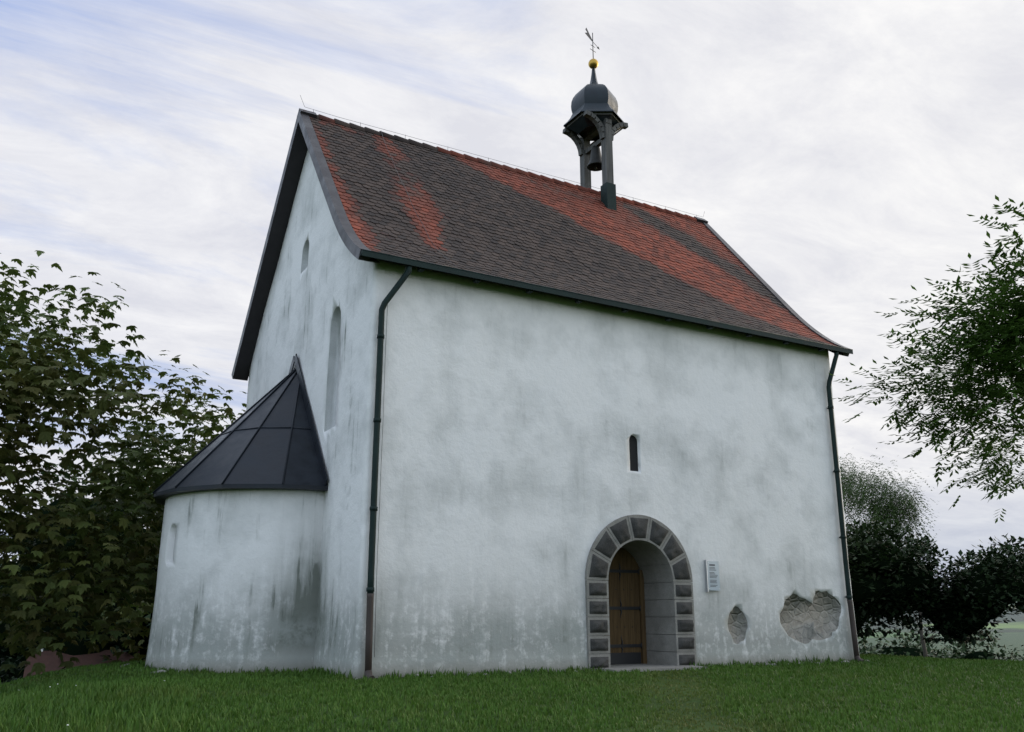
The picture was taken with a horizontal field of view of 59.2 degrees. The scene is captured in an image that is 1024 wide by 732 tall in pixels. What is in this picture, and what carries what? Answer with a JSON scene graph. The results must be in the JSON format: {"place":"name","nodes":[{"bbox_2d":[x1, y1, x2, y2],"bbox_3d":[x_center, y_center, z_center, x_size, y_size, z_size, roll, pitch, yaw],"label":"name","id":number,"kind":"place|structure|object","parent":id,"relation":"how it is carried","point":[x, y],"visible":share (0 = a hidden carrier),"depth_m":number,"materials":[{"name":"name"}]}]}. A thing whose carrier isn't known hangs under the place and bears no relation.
{"place":"outdoors","nodes":[
{"label":"outdoors","id":0,"kind":"place"},
{"bbox_2d":[33,660,867,731],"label":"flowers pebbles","id":1,"kind":"object","parent":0,"point":[468,674],"visible":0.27,"depth_m":14.71,"materials":[{"name":"white plant"}]},
{"bbox_2d":[0,605,1023,731],"bbox_3d":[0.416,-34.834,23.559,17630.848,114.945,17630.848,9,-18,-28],"label":"ground","id":2,"kind":"structure","parent":0,"point":[1013,635],"depth_m":11.32,"materials":[{"name":"green plant"}]},
{"bbox_2d":[23,649,138,676],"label":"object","id":3,"kind":"structure","parent":2,"relation":"on","point":[50,660],"depth_m":36.74,"materials":[{"name":"brown"}]},
{"bbox_2d":[0,250,246,677],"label":"tree","id":4,"kind":"object","parent":2,"relation":"on","point":[28,382],"visible":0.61,"depth_m":17.85,"materials":[{"name":"green plant"}]},
{"bbox_2d":[145,489,323,672],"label":"apse","id":5,"kind":"structure","parent":2,"relation":"on","point":[237,583],"depth_m":15.30,"materials":[{"name":"paint"}]},
{"bbox_2d":[152,354,327,504],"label":"apse roof","id":6,"kind":"structure","parent":5,"relation":"on","point":[269,440],"depth_m":16.30,"materials":[{"name":"grey metal"}]},
{"bbox_2d":[0,497,1023,682],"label":"bushes","id":7,"kind":"object","parent":2,"relation":"on","point":[861,597],"visible":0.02,"depth_m":22.20,"materials":[{"name":"green plant"}]},
{"bbox_2d":[246,150,859,678],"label":"walls","id":8,"kind":"structure","parent":2,"relation":"on","point":[512,484],"depth_m":16.25,"materials":[{"name":"paint"}]},
{"bbox_2d":[300,95,704,656],"bbox_3d":[1.490,-0.110,19.248,11.648,11.692,4.511,9,-18,-28],"label":"lightning wire","id":9,"kind":"object","parent":8,"relation":"attached to","point":[387,310],"visible":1,"depth_m":16.16,"materials":[{"name":"grey metal"}]},
{"bbox_2d":[231,108,849,380],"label":"verges","id":10,"kind":"structure","parent":8,"relation":"attached to","point":[304,139],"depth_m":20.56,"materials":[{"name":"metal"}]},
{"bbox_2d":[304,110,835,345],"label":"roof tiles","id":11,"kind":"object","parent":8,"relation":"on","point":[479,215],"visible":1,"depth_m":19.72,"materials":[{"name":"brown tile"}]},
{"bbox_2d":[563,28,627,210],"bbox_3d":[2.223,-6.459,24.131,1.472,5.756,1.700,9,-18,-28],"label":"bell turret","id":12,"kind":"object","parent":11,"relation":"on","point":[597,119],"visible":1,"depth_m":23.77,"materials":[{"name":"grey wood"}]},
{"bbox_2d":[360,249,863,678],"bbox_3d":[2.509,2.132,16.698,11.580,6.707,0.371,9,-18,-28],"label":"gutter and downspouts","id":13,"kind":"object","parent":8,"relation":"attached to","point":[422,266],"visible":0.99,"depth_m":15.92,"materials":[{"name":"metal"}]},
{"bbox_2d":[629,435,637,470],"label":"dark window","id":14,"kind":"structure","parent":8,"relation":"attached to","point":[633,450],"depth_m":16.99,"materials":[{"name":"black glass"}]},
{"bbox_2d":[585,515,706,671],"bbox_3d":[2.212,4.140,16.388,2.380,2.810,1.480,9,-18,-28],"label":"portal","id":15,"kind":"object","parent":8,"relation":"attached to","point":[653,547],"visible":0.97,"depth_m":16.49,"materials":[{"name":"stone"}]},
{"bbox_2d":[604,547,646,664],"bbox_3d":[1.884,4.451,16.908,1.443,2.190,0.100,9,-18,-28],"label":"door","id":16,"kind":"structure","parent":15,"relation":"attached to","point":[627,619],"depth_m":17.02,"materials":[{"name":"brown wood"}]},
{"bbox_2d":[704,560,719,591],"bbox_3d":[3.794,3.989,17.115,0.318,0.590,0.095,9,-18,-28],"label":"plaque","id":17,"kind":"object","parent":8,"relation":"attached to","point":[712,579],"visible":1,"depth_m":17.08,"materials":[{"name":"grey"}]},
{"bbox_2d":[839,448,936,657],"bbox_3d":[11.751,6.116,30.229,4.278,7.589,7.523,0,-16,-1],"label":"tree","id":18,"kind":"object","parent":2,"relation":"on","point":[884,509],"depth_m":28.57,"materials":[{"name":"green plant"}]},
{"bbox_2d":[829,195,1023,522],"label":"tree","id":19,"kind":"object","parent":2,"relation":"on","point":[1007,331],"depth_m":12.35,"materials":[{"name":"green plant"}]},
{"bbox_2d":[845,518,1023,644],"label":"bushes","id":20,"kind":"object","parent":2,"relation":"on","point":[917,552],"visible":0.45,"depth_m":21.88,"materials":[{"name":"green plant"}]},
{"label":"woodland tree trunks","id":21,"kind":"object","parent":2,"relation":"on","visible":0},
{"bbox_2d":[0,427,1023,683],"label":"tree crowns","id":22,"kind":"object","parent":21,"relation":"on","point":[956,653],"visible":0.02,"depth_m":65.14,"materials":[{"name":"green plant"}]},
{"bbox_2d":[0,0,1023,586],"label":"sky","id":23,"kind":"structure","parent":0,"point":[844,150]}
]}

